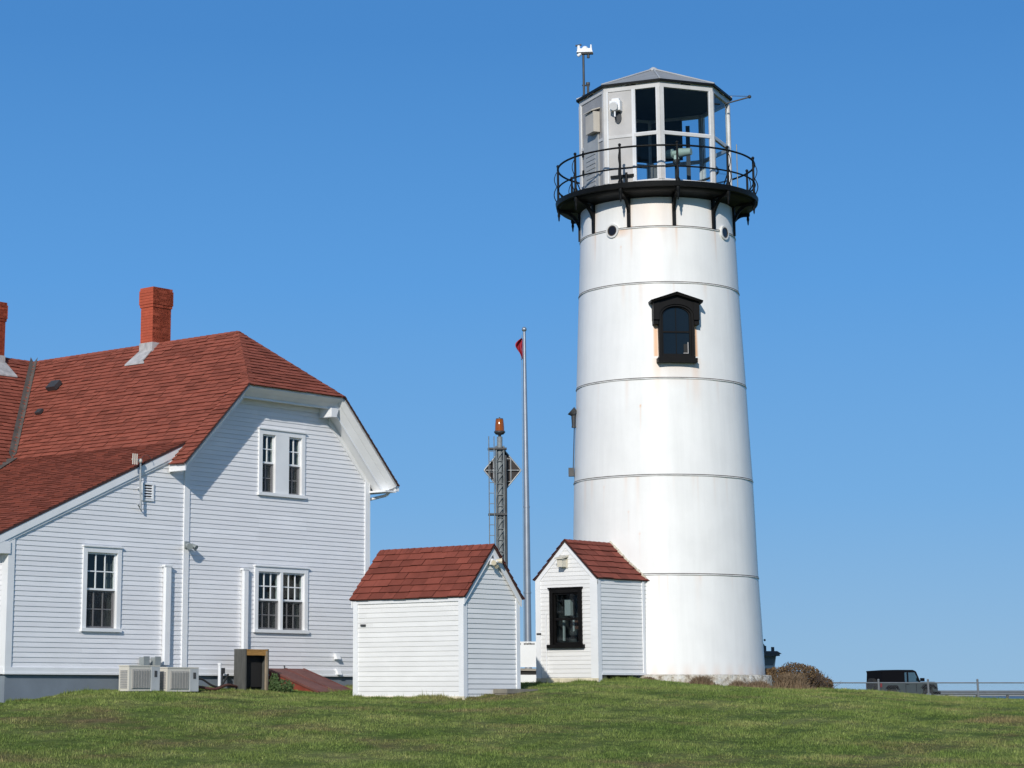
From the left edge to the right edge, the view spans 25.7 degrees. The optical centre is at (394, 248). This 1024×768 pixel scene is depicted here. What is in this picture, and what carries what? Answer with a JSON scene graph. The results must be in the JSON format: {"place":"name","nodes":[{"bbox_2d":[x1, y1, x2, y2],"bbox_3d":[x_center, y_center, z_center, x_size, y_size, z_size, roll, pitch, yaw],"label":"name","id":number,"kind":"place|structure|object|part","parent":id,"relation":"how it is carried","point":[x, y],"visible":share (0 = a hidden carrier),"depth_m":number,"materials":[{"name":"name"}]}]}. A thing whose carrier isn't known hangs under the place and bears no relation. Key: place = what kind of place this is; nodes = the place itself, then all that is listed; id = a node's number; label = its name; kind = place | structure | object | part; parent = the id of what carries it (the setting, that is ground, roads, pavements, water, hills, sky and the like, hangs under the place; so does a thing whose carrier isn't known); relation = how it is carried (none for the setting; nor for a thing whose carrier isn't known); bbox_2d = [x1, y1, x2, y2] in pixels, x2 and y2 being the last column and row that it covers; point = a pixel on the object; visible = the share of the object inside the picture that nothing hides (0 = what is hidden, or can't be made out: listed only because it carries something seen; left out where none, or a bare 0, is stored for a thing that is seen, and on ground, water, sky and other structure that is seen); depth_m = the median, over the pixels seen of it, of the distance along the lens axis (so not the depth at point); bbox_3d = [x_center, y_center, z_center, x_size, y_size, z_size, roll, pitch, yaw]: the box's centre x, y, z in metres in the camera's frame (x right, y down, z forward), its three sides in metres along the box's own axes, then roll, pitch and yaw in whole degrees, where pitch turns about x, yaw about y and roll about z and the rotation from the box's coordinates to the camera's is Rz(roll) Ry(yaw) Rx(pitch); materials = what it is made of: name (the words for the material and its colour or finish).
{"place":"outdoors","nodes":[
{"label":"outdoors","id":0,"kind":"place"},
{"bbox_2d":[0,676,1023,767],"bbox_3d":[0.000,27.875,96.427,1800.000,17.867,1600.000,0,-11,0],"label":"ground","id":1,"kind":"structure","parent":0,"point":[127,723],"depth_m":38.97,"materials":[{"name":"green plant"}]},
{"bbox_2d":[119,665,159,691],"bbox_3d":[-5.072,8.549,44.504,0.336,0.545,0.824,-10,-15,41],"label":"air conditioner","id":2,"kind":"object","parent":1,"relation":"on","point":[139,678],"visible":0.98,"depth_m":44.32,"materials":[{"name":"beige paint"}]},
{"bbox_2d":[160,667,198,692],"bbox_3d":[-4.378,8.719,45.259,0.336,0.525,0.864,-10,-15,41],"label":"air conditioner","id":3,"kind":"object","parent":1,"relation":"on","point":[181,679],"visible":0.96,"depth_m":45.09,"materials":[{"name":"beige paint"}]},
{"bbox_2d":[0,286,399,702],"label":"keepers house","id":4,"kind":"structure","parent":1,"relation":"on","point":[266,473],"depth_m":48.44,"materials":[{"name":"white paint"}]},
{"bbox_2d":[80,545,123,631],"bbox_3d":[-6.048,6.947,45.209,0.495,1.905,1.200,-10,-15,41],"label":"window","id":5,"kind":"structure","parent":4,"relation":"in","point":[102,565],"depth_m":45.37,"materials":[{"name":"white paint"}]},
{"bbox_2d":[132,453,150,511],"bbox_3d":[-5.272,4.802,46.057,0.193,1.168,0.611,-7,-13,31],"label":"tv aerial","id":6,"kind":"object","parent":4,"relation":"attached to","point":[135,460],"visible":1,"depth_m":46.02,"materials":[{"name":"metal"}]},
{"bbox_2d":[139,656,149,664],"bbox_3d":[-5.081,8.488,45.533,0.150,0.403,0.190,-10,-15,41],"label":"disconnect box","id":7,"kind":"object","parent":4,"relation":"attached to","point":[144,660],"visible":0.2,"depth_m":45.50,"materials":[{"name":"metal"}]},
{"bbox_2d":[151,656,160,665],"bbox_3d":[-4.874,8.533,45.760,0.150,0.403,0.190,-10,-15,41],"label":"disconnect box","id":8,"kind":"object","parent":4,"relation":"attached to","point":[155,660],"visible":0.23,"depth_m":45.72,"materials":[{"name":"metal"}]},
{"bbox_2d":[253,565,309,633],"bbox_3d":[-2.620,7.751,48.945,0.495,1.635,1.835,-10,-15,41],"label":"window","id":9,"kind":"structure","parent":4,"relation":"in","point":[280,592],"depth_m":48.98,"materials":[{"name":"white paint"}]},
{"bbox_2d":[257,427,306,498],"bbox_3d":[-2.634,4.836,49.502,0.495,1.670,1.634,-10,-15,41],"label":"window","id":10,"kind":"structure","parent":4,"relation":"in","point":[281,453],"depth_m":49.42,"materials":[{"name":"white paint"}]},
{"bbox_2d":[199,674,228,687],"bbox_3d":[-3.869,8.948,46.208,0.175,0.376,1.502,-8,-13,34],"label":"hose","id":11,"kind":"object","parent":1,"relation":"on","point":[212,685],"visible":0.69,"depth_m":46.29,"materials":[{"name":"black rubber"}]},
{"bbox_2d":[198,684,237,689],"bbox_3d":[-3.722,9.017,46.059,0.194,0.156,1.584,-8,-14,36],"label":"drain hose","id":12,"kind":"object","parent":1,"relation":"on","point":[219,687],"visible":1,"depth_m":46.04,"materials":[{"name":"black plastic"}]},
{"bbox_2d":[218,663,224,685],"bbox_3d":[-3.632,8.959,46.803,0.089,0.600,0.164,-10,-15,41],"label":"stand pipe","id":13,"kind":"object","parent":1,"relation":"on","point":[221,671],"visible":0.86,"depth_m":46.78,"materials":[{"name":"white paint"}]},
{"bbox_2d":[234,649,268,690],"bbox_3d":[-3.004,8.860,47.025,0.350,0.900,0.690,-10,-15,41],"label":"wooden box","id":14,"kind":"object","parent":1,"relation":"on","point":[251,669],"visible":0.8,"depth_m":46.99,"materials":[{"name":"grey wood"}]},
{"bbox_2d":[268,673,294,692],"bbox_3d":[-2.369,9.107,46.954,0.580,0.458,0.494,0,-11,0],"label":"shrub","id":15,"kind":"object","parent":1,"relation":"on","point":[276,684],"visible":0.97,"depth_m":46.84,"materials":[{"name":"green plant"}]},
{"bbox_2d":[269,665,351,692],"bbox_3d":[-1.800,9.444,48.089,1.556,1.002,1.160,-10,-15,41],"label":"cellar bulkhead","id":16,"kind":"object","parent":1,"relation":"on","point":[303,679],"visible":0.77,"depth_m":48.05,"materials":[{"name":"red paint"}]},
{"bbox_2d":[269,668,335,692],"bbox_3d":[-1.995,9.227,47.910,1.556,0.534,0.575,-10,-15,41],"label":"hatch door","id":17,"kind":"structure","parent":16,"relation":"in","point":[286,673],"depth_m":47.88,"materials":[{"name":"red paint"}]},
{"bbox_2d":[287,668,351,690],"bbox_3d":[-1.603,9.311,48.339,1.556,0.534,0.570,-10,-15,41],"label":"hatch door","id":18,"kind":"structure","parent":16,"relation":"in","point":[309,674],"depth_m":48.38,"materials":[{"name":"red paint"}]},
{"bbox_2d":[349,543,524,699],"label":"shed","id":19,"kind":"structure","parent":1,"relation":"on","point":[445,620],"depth_m":45.93,"materials":[{"name":"white paint"}]},
{"bbox_2d":[484,417,520,566],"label":"beacon tower","id":20,"kind":"structure","parent":1,"relation":"on","point":[502,470],"depth_m":59.86,"materials":[{"name":"metal"}]},
{"bbox_2d":[493,689,537,694],"bbox_3d":[2.466,9.131,45.597,0.360,0.340,1.000,-10,-15,41],"label":"concrete step","id":21,"kind":"object","parent":1,"relation":"on","point":[504,691],"visible":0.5,"depth_m":45.30,"materials":[{"name":"grey concrete"}]},
{"bbox_2d":[521,327,531,668],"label":"flagpole","id":22,"kind":"object","parent":1,"relation":"on","point":[526,577],"visible":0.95,"depth_m":74.63,"materials":[{"name":"metal"}]},
{"bbox_2d":[515,338,522,359],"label":"flag","id":23,"kind":"object","parent":22,"relation":"hanging from","point":[519,345],"visible":1,"depth_m":75.79,"materials":[{"name":"red fabric"}]},
{"bbox_2d":[520,642,535,682],"bbox_3d":[3.280,10.300,55.088,1.500,1.265,0.180,0,-11,0],"label":"information board","id":24,"kind":"object","parent":1,"relation":"on","point":[527,654],"visible":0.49,"depth_m":55.08,"materials":[{"name":"white paint"}]},
{"bbox_2d":[532,539,649,683],"bbox_3d":[4.701,8.305,50.481,1.848,3.463,3.140,-10,-15,41],"label":"tower entry","id":25,"kind":"object","parent":1,"relation":"on","point":[590,603],"visible":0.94,"depth_m":49.64,"materials":[{"name":"white paint"}]},
{"bbox_2d":[546,586,584,647],"bbox_3d":[4.005,8.195,49.735,1.010,1.330,0.790,-10,-15,41],"label":"window","id":26,"kind":"structure","parent":25,"relation":"in","point":[565,603],"depth_m":49.76,"materials":[{"name":"black paint"}]},
{"bbox_2d":[641,677,657,680],"bbox_3d":[5.601,9.520,49.658,0.466,0.099,0.228,-3,-12,17],"label":"dry plant","id":27,"kind":"object","parent":1,"relation":"on","point":[651,678],"visible":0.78,"depth_m":49.62,"materials":[{"name":"beige plant"}]},
{"bbox_2d":[554,44,772,685],"bbox_3d":[6.342,2.716,53.498,4.951,15.826,4.958,-1,-11,7],"label":"lighthouse","id":28,"kind":"object","parent":1,"relation":"on","point":[660,471],"visible":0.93,"depth_m":51.85,"materials":[{"name":"white paint"}]},
{"bbox_2d":[582,133,599,188],"bbox_3d":[4.717,-1.977,53.880,0.052,1.485,0.880,4,-12,-20],"label":"lantern door","id":29,"kind":"structure","parent":28,"relation":"in","point":[591,161],"depth_m":53.83,"materials":[{"name":"grey paint"}]},
{"bbox_2d":[648,292,702,363],"bbox_3d":[6.486,1.813,51.588,1.220,1.630,0.370,1,-11,-4],"label":"window","id":30,"kind":"structure","parent":28,"relation":"in","point":[676,314],"depth_m":51.59,"materials":[{"name":"black paint"}]},
{"bbox_2d":[686,675,719,685],"bbox_3d":[6.793,9.533,49.520,0.965,0.259,0.436,0,-11,0],"label":"dry plant","id":31,"kind":"object","parent":1,"relation":"on","point":[704,679],"visible":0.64,"depth_m":49.43,"materials":[{"name":"brown plant"}]},
{"bbox_2d":[725,680,758,687],"bbox_3d":[7.631,9.652,49.684,0.950,0.199,0.380,0,-11,0],"label":"dry plant","id":32,"kind":"object","parent":1,"relation":"on","point":[738,683],"visible":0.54,"depth_m":49.64,"materials":[{"name":"brown plant"}]},
{"bbox_2d":[746,680,776,688],"bbox_3d":[8.133,9.725,50.021,1.117,0.220,0.504,0,-11,0],"label":"dry plant","id":33,"kind":"object","parent":1,"relation":"on","point":[757,684],"visible":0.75,"depth_m":49.91,"materials":[{"name":"brown plant"}]},
{"bbox_2d":[770,671,822,689],"bbox_3d":[8.958,9.717,50.460,1.433,0.419,0.692,0,-11,0],"label":"dry plant","id":34,"kind":"object","parent":1,"relation":"on","point":[792,680],"visible":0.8,"depth_m":50.35,"materials":[{"name":"brown plant"}]},
{"bbox_2d":[765,661,842,688],"bbox_3d":[9.170,10.057,52.281,2.470,0.845,1.246,0,-11,0],"label":"bush","id":35,"kind":"object","parent":1,"relation":"on","point":[816,678],"visible":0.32,"depth_m":52.02,"materials":[{"name":"brown plant"}]},
{"bbox_2d":[832,679,1023,698],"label":"chain link fence","id":36,"kind":"object","parent":1,"relation":"on","point":[928,689],"visible":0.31,"depth_m":109.93,"materials":[{"name":"metal"}]},
{"bbox_2d":[935,690,1023,698],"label":"guard rail","id":37,"kind":"object","parent":1,"relation":"on","point":[987,692],"visible":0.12,"depth_m":147.10,"materials":[{"name":"metal"}]},
{"bbox_2d":[0,0,1023,689],"label":"sky","id":38,"kind":"structure","parent":0,"point":[359,191],"materials":[{"name":"blue"}]},
{"bbox_2d":[763,639,780,667],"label":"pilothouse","id":39,"kind":"object","parent":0,"point":[770,657],"visible":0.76,"depth_m":77.81,"materials":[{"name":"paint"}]},
{"bbox_2d":[866,670,940,694],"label":"parked car","id":40,"kind":"object","parent":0,"point":[895,675],"visible":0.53,"depth_m":121.91,"materials":[{"name":"grey paint"}]},
{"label":"side window","id":41,"kind":"part","parent":40,"relation":"part of","materials":[{"name":"teal glass"}]},
{"bbox_2d":[943,695,1023,695],"bbox_3d":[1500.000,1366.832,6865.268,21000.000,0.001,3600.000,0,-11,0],"label":"sand bar","id":42,"kind":"object","parent":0,"point":[985,695],"depth_m":5841.65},
{"bbox_2d":[964,696,1023,698],"bbox_3d":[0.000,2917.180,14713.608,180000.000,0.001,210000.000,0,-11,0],"label":"sea","id":43,"kind":"structure","parent":0,"point":[1015,697],"depth_m":4997.84,"materials":[{"name":"liquid"}]}
]}

